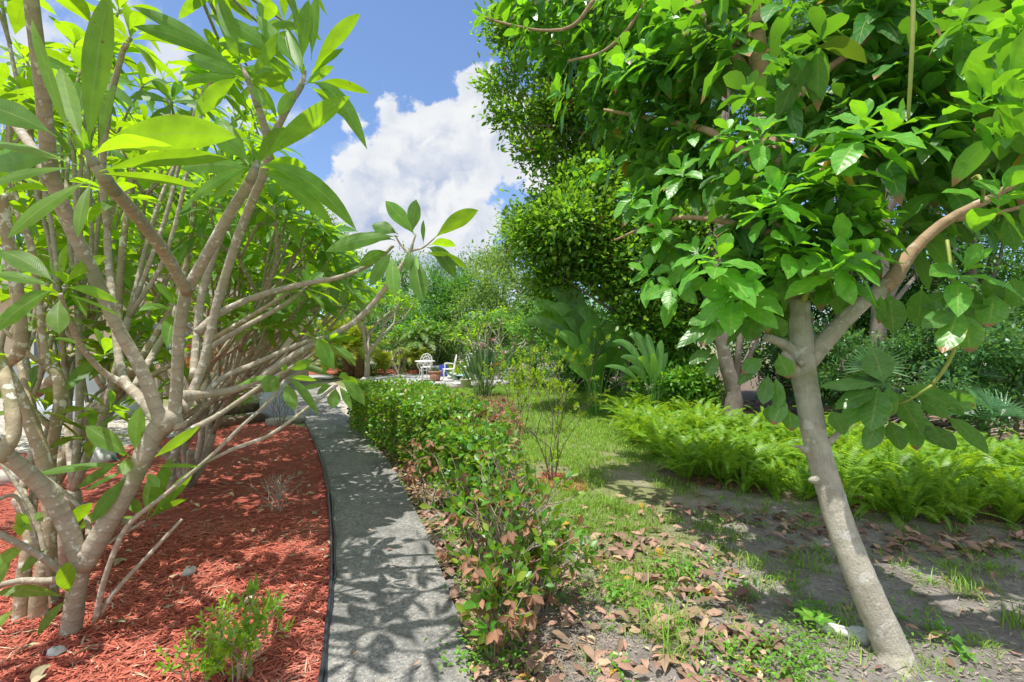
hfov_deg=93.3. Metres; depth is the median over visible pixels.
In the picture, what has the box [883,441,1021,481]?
sword fern
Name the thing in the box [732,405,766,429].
sword fern
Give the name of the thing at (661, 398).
sword fern
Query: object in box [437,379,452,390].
grass clump
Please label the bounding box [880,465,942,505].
sword fern
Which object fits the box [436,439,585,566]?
leggy shrub
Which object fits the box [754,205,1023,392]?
woodland tree
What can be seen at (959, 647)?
ground weeds
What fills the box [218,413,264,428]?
timber sleeper
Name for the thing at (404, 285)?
dark tree
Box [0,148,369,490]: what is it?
plumeria tree
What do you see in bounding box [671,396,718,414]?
sword fern
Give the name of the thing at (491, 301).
round crowned tree
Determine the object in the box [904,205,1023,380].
woodland tree
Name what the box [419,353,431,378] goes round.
patio chair
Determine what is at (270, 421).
concrete block
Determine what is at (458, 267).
casuarina tree
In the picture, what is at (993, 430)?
fallen sticks
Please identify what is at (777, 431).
sword fern
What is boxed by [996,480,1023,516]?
sword fern
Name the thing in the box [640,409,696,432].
sword fern
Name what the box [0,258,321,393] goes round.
hedge
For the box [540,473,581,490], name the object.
mulch spot
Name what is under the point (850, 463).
sword fern
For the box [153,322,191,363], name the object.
window
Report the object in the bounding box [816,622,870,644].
rock
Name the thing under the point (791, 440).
sword fern
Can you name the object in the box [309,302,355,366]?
broadleaf tree
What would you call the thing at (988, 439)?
sword fern
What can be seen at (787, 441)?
sword fern
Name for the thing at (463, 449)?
hedge
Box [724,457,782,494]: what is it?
sword fern
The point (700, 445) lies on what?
sword fern
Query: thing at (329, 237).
plumeria tree
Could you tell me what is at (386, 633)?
path
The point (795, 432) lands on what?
sword fern
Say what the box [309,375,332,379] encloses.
path
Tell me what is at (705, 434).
sword fern
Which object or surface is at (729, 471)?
sword fern
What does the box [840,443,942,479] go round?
sword fern
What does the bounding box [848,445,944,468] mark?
sword fern
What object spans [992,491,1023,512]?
sword fern
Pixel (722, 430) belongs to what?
sword fern
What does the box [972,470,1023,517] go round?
sword fern
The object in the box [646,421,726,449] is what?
sword fern
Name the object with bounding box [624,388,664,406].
sword fern
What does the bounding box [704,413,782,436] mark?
sword fern
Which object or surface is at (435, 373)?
terracotta pot
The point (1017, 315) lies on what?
understory shrub
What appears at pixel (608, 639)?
straw debris
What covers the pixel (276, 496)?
bare bush
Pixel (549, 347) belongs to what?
broadleaf tree
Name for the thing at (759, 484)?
sword fern
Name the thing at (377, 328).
dark tree
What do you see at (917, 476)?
sword fern
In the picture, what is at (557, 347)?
woods
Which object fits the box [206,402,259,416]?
timber sleeper
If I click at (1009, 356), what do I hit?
understory shrub
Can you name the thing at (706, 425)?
sword fern
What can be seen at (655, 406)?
sword fern
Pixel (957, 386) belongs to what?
saw palmetto
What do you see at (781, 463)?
sword fern
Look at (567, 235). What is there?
broadleaf tree
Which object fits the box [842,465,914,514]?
sword fern
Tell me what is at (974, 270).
woodland tree
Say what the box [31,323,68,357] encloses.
window
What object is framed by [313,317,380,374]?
clump palm
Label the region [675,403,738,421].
sword fern
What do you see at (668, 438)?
sword fern
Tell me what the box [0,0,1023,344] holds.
sky
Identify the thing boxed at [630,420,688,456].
sword fern
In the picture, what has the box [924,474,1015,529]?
sword fern
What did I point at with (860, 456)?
sword fern
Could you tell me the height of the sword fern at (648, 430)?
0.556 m
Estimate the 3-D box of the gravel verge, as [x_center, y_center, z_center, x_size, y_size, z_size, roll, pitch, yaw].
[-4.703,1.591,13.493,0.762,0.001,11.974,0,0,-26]
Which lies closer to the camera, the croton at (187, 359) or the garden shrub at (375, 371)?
the croton at (187, 359)
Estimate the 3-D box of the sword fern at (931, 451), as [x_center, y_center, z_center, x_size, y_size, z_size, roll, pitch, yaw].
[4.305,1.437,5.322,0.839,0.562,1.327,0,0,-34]
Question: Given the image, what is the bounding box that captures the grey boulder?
[81,447,117,462]
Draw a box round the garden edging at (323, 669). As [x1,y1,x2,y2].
[306,425,336,681]
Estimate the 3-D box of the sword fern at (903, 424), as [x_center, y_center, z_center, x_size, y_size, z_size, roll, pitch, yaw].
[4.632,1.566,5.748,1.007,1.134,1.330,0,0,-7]
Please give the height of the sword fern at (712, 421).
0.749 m
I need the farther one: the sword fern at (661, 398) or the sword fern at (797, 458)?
the sword fern at (661, 398)
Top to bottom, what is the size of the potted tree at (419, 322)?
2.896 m
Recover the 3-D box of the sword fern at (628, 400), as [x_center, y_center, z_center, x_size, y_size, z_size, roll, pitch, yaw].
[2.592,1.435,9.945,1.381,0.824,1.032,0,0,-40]
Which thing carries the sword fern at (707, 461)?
on the woodland floor
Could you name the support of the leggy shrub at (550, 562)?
on the soil patch
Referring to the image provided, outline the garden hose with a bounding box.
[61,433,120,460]
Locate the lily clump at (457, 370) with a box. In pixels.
[448,360,467,374]
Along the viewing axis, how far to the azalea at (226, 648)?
2.26 m
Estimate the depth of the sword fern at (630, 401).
9.54 m
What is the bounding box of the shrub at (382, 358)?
[361,347,399,375]
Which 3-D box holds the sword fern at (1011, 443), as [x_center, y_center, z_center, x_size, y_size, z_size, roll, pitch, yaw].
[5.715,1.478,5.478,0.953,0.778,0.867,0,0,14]
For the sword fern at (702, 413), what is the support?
on the woodland floor
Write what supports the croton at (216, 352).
on the gravel strip
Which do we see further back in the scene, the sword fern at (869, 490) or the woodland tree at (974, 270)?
the woodland tree at (974, 270)
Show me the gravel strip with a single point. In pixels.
(296, 411)
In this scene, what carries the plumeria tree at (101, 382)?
on the mulch bed at (215, 470)
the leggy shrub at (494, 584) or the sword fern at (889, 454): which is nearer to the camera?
the leggy shrub at (494, 584)
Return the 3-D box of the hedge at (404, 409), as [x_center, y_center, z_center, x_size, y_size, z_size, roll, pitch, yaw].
[-1.646,1.108,7.415,1.637,0.991,4.948,0,0,-21]
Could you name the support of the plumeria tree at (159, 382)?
on the gravel yard at (119, 426)
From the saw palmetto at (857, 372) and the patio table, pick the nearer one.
the saw palmetto at (857, 372)
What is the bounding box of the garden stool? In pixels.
[439,365,447,376]
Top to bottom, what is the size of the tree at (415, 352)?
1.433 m
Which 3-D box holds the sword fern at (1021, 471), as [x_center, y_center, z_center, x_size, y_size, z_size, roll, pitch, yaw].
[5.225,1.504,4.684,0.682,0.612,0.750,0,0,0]
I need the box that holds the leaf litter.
[14,381,1023,681]
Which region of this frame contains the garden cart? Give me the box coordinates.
[259,382,294,418]
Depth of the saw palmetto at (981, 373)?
7.00 m
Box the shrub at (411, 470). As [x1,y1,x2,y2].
[399,437,452,509]
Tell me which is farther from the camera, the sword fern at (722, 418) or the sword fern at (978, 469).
the sword fern at (722, 418)
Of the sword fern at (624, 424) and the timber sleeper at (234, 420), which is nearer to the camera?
the sword fern at (624, 424)
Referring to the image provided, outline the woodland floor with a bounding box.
[606,367,1023,523]
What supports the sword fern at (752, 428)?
on the woodland floor
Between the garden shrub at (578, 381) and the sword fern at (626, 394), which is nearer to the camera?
the sword fern at (626, 394)
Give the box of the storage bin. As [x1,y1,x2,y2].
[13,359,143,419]
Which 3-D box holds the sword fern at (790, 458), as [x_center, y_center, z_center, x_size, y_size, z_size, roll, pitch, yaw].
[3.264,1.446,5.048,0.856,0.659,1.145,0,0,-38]
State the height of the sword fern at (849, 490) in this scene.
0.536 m
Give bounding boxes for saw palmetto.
[837,341,911,391]
[915,354,1005,423]
[937,383,1023,435]
[938,381,1023,439]
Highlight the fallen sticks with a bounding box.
[849,417,1023,442]
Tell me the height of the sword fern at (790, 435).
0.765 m
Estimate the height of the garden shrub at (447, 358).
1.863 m
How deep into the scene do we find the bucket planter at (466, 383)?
16.00 m
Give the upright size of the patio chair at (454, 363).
0.980 m
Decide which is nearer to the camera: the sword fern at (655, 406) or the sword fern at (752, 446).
the sword fern at (752, 446)
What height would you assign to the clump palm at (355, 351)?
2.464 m
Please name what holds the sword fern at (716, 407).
on the woodland floor
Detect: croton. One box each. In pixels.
[154,344,223,389]
[203,333,277,391]
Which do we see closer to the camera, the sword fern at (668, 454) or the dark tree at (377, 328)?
the sword fern at (668, 454)
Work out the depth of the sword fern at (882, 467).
5.04 m
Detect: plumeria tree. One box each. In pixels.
[0,0,271,565]
[0,0,477,638]
[0,37,368,464]
[0,42,323,428]
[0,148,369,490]
[0,149,302,623]
[17,174,362,398]
[37,109,340,402]
[133,224,298,382]
[156,180,383,486]
[187,212,369,448]
[335,279,421,377]
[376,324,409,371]
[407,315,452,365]
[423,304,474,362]
[443,305,538,378]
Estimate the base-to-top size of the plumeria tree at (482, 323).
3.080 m
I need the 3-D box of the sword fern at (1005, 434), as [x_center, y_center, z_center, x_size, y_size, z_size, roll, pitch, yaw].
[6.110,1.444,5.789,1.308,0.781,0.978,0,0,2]
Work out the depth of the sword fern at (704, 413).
7.78 m
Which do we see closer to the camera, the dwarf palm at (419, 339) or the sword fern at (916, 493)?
the sword fern at (916, 493)
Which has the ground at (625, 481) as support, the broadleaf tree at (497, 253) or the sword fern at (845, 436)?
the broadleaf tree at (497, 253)
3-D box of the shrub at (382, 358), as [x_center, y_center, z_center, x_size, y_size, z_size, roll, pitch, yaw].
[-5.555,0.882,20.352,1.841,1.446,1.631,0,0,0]
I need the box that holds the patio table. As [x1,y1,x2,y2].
[415,360,434,379]
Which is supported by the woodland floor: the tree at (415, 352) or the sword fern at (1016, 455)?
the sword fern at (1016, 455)
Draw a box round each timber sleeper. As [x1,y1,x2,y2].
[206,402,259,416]
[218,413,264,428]
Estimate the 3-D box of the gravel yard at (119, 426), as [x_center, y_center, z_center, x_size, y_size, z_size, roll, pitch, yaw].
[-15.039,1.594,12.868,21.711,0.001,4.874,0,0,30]
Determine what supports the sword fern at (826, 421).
on the woodland floor
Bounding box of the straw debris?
[377,436,1023,681]
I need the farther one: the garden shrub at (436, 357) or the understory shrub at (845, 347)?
the garden shrub at (436, 357)
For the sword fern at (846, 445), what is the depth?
5.53 m
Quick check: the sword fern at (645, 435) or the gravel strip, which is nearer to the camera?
the sword fern at (645, 435)
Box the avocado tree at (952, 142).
[472,0,1023,678]
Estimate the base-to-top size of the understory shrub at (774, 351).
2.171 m
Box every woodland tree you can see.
[697,140,860,396]
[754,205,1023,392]
[785,0,937,401]
[848,0,1023,418]
[891,15,1023,291]
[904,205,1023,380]
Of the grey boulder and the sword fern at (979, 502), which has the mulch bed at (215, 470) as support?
the grey boulder
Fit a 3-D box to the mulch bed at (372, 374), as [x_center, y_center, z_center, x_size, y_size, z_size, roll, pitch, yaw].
[-7.600,1.575,26.300,12.800,0.050,7.400,0,0,0]
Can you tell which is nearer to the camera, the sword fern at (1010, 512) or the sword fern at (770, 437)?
the sword fern at (1010, 512)
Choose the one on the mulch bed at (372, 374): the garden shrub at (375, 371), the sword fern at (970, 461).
the garden shrub at (375, 371)
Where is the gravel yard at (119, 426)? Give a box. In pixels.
[0,398,191,452]
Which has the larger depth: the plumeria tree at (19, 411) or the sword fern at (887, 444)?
the sword fern at (887, 444)
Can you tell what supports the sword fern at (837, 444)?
on the woodland floor
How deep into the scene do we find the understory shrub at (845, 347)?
9.14 m
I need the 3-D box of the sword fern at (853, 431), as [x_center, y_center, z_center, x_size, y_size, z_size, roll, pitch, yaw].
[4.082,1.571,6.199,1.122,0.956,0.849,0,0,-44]
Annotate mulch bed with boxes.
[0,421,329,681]
[309,366,455,374]
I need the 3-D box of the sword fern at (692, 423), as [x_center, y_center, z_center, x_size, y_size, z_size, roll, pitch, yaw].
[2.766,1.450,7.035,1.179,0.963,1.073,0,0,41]
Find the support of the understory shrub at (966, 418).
on the woodland floor
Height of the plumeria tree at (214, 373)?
4.394 m
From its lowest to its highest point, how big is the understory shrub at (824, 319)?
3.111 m
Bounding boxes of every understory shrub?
[613,341,724,403]
[639,358,725,412]
[717,333,845,408]
[784,307,944,370]
[791,317,908,416]
[832,275,1018,412]
[902,306,1023,439]
[903,347,1023,430]
[906,275,1023,399]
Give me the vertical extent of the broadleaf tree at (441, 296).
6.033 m
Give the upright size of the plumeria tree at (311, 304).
3.208 m
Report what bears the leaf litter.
on the woodland floor
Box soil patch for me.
[372,436,1023,681]
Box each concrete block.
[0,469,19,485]
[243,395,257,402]
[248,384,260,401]
[265,417,292,425]
[284,415,305,423]
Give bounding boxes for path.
[288,381,471,681]
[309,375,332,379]
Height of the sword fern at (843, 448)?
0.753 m
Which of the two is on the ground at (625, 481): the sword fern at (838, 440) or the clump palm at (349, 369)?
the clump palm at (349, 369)
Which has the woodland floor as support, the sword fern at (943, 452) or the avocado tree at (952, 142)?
the sword fern at (943, 452)
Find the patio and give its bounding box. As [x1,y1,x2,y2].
[368,373,514,386]
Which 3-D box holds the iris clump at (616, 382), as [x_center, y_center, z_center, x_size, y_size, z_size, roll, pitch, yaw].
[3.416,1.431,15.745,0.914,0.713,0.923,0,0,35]
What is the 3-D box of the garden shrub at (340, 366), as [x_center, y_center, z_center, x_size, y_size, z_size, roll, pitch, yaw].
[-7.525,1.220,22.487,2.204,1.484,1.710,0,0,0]
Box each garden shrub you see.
[191,379,261,416]
[309,336,341,368]
[330,353,364,375]
[359,336,420,370]
[362,348,390,375]
[420,351,459,365]
[435,345,485,366]
[489,337,554,379]
[557,355,615,389]
[601,360,652,394]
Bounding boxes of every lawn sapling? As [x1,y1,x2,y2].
[482,358,562,434]
[483,329,639,479]
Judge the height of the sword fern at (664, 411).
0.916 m
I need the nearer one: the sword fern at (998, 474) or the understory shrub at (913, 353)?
the sword fern at (998, 474)
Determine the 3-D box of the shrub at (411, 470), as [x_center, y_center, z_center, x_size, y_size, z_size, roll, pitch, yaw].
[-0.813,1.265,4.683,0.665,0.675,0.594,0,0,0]
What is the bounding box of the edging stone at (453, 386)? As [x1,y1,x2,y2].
[446,383,458,388]
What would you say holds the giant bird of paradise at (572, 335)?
on the ground at (625, 481)
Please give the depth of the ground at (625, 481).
5.00 m
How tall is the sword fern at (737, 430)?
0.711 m
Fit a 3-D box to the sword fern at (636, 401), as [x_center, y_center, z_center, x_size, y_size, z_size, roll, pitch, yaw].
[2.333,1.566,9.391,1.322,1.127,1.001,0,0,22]
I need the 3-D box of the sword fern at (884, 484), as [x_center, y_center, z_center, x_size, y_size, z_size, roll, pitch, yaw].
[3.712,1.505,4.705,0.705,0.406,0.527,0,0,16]
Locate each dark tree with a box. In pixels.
[309,209,384,320]
[314,299,469,368]
[344,241,433,364]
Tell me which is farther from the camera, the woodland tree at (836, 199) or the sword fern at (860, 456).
the woodland tree at (836, 199)
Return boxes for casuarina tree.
[403,252,452,350]
[444,243,517,357]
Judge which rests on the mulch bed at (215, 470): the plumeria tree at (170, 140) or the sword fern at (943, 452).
the plumeria tree at (170, 140)
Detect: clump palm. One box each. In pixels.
[313,316,373,376]
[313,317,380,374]
[332,323,389,377]
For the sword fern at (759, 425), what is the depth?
6.66 m
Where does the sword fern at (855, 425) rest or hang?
on the woodland floor
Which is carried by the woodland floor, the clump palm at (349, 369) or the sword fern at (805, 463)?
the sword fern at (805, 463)
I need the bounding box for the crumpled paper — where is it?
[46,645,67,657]
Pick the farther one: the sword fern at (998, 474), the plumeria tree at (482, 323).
the plumeria tree at (482, 323)
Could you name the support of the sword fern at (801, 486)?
on the soil patch
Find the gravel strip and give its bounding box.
[246,392,304,422]
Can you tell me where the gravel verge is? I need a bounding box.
[314,382,391,433]
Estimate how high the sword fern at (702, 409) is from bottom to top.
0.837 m
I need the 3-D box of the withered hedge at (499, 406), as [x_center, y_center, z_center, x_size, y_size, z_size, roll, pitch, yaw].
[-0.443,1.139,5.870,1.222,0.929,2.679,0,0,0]
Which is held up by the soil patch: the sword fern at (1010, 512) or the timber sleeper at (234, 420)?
the sword fern at (1010, 512)
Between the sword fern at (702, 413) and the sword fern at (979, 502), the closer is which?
the sword fern at (979, 502)
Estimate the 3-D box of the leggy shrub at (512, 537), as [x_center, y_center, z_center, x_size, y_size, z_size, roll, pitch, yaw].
[-0.013,1.136,2.776,0.847,0.934,0.708,0,0,0]
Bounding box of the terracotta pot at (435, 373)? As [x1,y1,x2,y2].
[428,366,441,380]
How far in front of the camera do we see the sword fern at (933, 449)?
5.36 m
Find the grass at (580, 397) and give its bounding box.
[365,380,1023,681]
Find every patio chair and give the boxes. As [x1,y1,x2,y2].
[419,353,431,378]
[442,354,456,381]
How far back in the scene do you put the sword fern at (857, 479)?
4.94 m
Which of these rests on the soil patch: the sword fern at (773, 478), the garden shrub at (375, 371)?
the sword fern at (773, 478)
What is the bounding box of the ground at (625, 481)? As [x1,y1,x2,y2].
[127,345,1023,681]
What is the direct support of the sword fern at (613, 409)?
on the woodland floor
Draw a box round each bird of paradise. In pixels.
[445,345,517,396]
[522,282,639,414]
[604,332,667,406]
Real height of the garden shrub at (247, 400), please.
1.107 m
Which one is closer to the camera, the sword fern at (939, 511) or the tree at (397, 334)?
the sword fern at (939, 511)
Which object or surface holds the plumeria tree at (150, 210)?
on the mulch bed at (215, 470)
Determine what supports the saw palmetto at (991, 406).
on the woodland floor
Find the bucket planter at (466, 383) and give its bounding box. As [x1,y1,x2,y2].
[460,376,470,387]
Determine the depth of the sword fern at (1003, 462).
4.94 m
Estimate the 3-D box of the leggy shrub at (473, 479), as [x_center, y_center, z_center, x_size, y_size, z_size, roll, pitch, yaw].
[-0.248,1.200,3.359,0.774,0.803,0.610,0,0,0]
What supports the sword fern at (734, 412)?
on the woodland floor
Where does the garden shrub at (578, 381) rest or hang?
on the ground at (625, 481)
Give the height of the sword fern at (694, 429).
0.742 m
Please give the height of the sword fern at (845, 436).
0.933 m
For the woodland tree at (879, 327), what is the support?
on the woodland floor
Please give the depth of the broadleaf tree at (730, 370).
9.03 m
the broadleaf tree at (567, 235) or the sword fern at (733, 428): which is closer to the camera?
the sword fern at (733, 428)
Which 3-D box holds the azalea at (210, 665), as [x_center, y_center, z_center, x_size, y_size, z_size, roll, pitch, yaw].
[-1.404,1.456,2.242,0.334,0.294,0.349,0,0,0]
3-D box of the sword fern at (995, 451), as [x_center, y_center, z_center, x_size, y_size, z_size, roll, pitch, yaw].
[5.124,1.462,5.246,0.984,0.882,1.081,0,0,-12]
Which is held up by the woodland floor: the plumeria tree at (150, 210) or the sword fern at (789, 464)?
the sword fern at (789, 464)
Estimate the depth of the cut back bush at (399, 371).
22.17 m
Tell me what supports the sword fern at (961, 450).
on the woodland floor
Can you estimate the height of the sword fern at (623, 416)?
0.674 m
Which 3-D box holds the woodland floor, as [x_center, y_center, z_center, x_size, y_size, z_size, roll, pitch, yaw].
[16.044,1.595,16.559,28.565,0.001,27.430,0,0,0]
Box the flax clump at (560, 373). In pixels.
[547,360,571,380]
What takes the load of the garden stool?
on the patio
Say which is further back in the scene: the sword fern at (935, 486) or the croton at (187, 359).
the croton at (187, 359)
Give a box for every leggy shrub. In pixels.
[419,458,529,566]
[435,454,585,617]
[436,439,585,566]
[449,538,554,662]
[503,515,600,611]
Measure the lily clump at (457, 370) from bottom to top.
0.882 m
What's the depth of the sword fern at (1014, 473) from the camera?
4.49 m
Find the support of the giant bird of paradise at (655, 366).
on the woodland floor
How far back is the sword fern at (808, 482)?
4.92 m
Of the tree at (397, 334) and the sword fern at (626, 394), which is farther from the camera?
the tree at (397, 334)
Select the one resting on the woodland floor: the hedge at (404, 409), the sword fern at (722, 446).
the sword fern at (722, 446)
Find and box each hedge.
[0,258,321,393]
[347,375,493,480]
[421,411,517,539]
[423,389,525,484]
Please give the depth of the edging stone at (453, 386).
16.07 m
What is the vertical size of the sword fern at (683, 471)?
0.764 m
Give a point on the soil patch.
(991, 672)
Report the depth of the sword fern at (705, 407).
8.61 m
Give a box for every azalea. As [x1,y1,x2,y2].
[154,620,254,681]
[188,573,294,681]
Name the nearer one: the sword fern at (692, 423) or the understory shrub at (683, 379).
the sword fern at (692, 423)
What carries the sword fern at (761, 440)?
on the woodland floor
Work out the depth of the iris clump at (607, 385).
14.78 m
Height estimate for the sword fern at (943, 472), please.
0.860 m
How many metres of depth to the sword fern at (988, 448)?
5.38 m
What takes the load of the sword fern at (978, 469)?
on the woodland floor
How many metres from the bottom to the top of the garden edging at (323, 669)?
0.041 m
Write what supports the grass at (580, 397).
on the ground at (625, 481)
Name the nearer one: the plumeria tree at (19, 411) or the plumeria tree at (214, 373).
the plumeria tree at (19, 411)
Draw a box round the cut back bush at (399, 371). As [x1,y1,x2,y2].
[383,347,408,374]
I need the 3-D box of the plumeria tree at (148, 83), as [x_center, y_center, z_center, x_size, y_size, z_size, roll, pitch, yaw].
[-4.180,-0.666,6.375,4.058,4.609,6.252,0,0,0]
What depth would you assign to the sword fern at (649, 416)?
7.43 m
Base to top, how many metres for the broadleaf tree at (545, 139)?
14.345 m
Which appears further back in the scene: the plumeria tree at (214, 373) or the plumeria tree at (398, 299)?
the plumeria tree at (398, 299)
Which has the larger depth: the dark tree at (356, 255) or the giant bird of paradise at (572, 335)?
the dark tree at (356, 255)
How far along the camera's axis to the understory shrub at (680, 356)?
9.77 m
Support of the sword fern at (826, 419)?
on the woodland floor
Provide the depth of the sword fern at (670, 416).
7.08 m
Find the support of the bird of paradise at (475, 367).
on the mulch ring
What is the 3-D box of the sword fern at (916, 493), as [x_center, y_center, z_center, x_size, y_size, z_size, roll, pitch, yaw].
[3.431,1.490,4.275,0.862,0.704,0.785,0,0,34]
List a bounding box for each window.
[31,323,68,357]
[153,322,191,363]
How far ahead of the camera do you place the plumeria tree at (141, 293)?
3.47 m
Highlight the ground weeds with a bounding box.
[383,441,1023,681]
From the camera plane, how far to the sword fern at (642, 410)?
7.83 m
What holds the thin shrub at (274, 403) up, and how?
on the mulch bed at (215, 470)
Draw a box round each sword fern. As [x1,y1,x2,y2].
[595,393,658,410]
[595,395,633,426]
[595,405,655,433]
[597,395,647,414]
[600,391,656,413]
[600,403,651,429]
[609,412,664,442]
[611,387,645,403]
[614,406,684,430]
[618,412,683,439]
[622,423,652,444]
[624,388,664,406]
[627,402,669,414]
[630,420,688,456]
[632,408,684,443]
[633,429,679,454]
[638,444,689,470]
[639,392,676,406]
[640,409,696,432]
[641,428,702,452]
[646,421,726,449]
[646,432,713,473]
[650,408,690,415]
[650,438,722,485]
[654,394,689,410]
[654,436,718,475]
[654,442,743,484]
[666,429,749,487]
[667,400,700,413]
[667,405,722,431]
[667,424,741,470]
[669,400,724,414]
[669,441,785,490]
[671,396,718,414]
[672,408,719,419]
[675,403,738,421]
[676,402,723,431]
[677,408,749,424]
[678,409,737,422]
[683,417,767,443]
[684,433,719,468]
[686,415,746,448]
[695,400,733,417]
[698,414,765,444]
[700,422,795,474]
[700,425,767,446]
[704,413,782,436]
[709,410,780,436]
[709,440,793,471]
[713,415,800,437]
[724,436,791,486]
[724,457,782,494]
[727,426,797,466]
[728,430,802,463]
[728,430,802,482]
[729,412,781,430]
[731,456,787,501]
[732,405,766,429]
[738,426,779,442]
[740,445,801,465]
[745,412,829,450]
[747,459,815,500]
[748,458,804,501]
[750,427,836,458]
[758,434,800,446]
[758,455,806,493]
[759,453,810,499]
[762,423,836,451]
[762,442,848,462]
[763,444,845,478]
[764,452,874,497]
[768,460,857,497]
[771,424,783,440]
[776,429,890,452]
[778,441,924,509]
[781,434,900,481]
[786,474,894,520]
[791,427,861,446]
[792,442,870,465]
[794,405,863,434]
[827,424,882,465]
[827,432,888,473]
[831,444,984,501]
[832,446,878,465]
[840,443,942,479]
[840,466,883,492]
[842,455,876,488]
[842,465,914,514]
[843,452,911,484]
[845,459,957,514]
[846,421,960,455]
[846,466,976,522]
[846,474,915,532]
[846,475,916,514]
[847,421,863,434]
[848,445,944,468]
[850,428,916,454]
[862,454,1004,519]
[870,471,923,503]
[871,439,987,507]
[872,448,947,468]
[878,470,1018,534]
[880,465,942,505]
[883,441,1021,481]
[891,468,993,490]
[905,472,996,525]
[909,439,995,474]
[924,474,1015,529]
[929,432,1023,474]
[929,451,1002,497]
[930,458,1023,512]
[939,431,1023,463]
[950,448,991,481]
[956,437,1023,473]
[958,449,1021,499]
[961,451,1023,494]
[964,475,1023,530]
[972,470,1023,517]
[985,426,1023,452]
[988,434,1023,462]
[991,439,1023,476]
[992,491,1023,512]
[994,466,1023,509]
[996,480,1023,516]
[1001,462,1023,474]
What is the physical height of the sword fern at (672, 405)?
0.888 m
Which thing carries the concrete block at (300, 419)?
on the gravel strip
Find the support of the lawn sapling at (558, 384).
on the mulch spot
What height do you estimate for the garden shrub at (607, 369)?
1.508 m
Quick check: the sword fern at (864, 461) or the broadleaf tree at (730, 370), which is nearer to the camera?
the sword fern at (864, 461)
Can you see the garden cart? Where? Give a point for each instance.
(266, 411)
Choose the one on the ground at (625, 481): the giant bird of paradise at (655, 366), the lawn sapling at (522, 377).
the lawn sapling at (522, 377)
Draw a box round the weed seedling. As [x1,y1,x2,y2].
[795,606,834,629]
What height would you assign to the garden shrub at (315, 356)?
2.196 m
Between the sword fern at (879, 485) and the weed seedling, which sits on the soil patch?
the weed seedling
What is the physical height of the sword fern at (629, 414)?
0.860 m
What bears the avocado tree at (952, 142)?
on the soil patch
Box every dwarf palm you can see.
[393,321,451,372]
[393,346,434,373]
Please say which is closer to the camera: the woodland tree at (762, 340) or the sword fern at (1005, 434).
the sword fern at (1005, 434)
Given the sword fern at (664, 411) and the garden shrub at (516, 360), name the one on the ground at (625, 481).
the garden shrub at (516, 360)
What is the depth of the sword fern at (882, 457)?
5.05 m
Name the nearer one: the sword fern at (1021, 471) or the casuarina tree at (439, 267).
the sword fern at (1021, 471)
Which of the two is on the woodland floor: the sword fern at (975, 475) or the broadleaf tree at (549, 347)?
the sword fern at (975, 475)
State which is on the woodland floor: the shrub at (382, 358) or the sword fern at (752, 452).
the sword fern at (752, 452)
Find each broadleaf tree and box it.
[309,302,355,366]
[396,257,493,364]
[463,199,605,370]
[464,0,701,393]
[472,136,773,402]
[492,284,673,389]
[611,0,920,419]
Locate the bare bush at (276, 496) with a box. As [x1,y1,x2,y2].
[248,473,307,513]
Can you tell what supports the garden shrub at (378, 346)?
on the mulch bed at (372, 374)
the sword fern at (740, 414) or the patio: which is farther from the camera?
the patio
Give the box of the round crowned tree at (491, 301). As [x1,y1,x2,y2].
[433,253,543,362]
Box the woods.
[309,297,851,355]
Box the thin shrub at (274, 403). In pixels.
[261,391,288,431]
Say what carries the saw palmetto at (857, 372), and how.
on the woodland floor
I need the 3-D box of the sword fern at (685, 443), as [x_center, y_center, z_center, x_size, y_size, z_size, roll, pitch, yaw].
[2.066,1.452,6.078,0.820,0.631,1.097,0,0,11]
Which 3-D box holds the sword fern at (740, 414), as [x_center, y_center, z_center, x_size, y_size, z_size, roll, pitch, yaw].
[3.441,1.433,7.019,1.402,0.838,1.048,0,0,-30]
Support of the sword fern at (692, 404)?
on the woodland floor
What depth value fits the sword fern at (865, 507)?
4.37 m
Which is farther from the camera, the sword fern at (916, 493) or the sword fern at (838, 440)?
the sword fern at (838, 440)

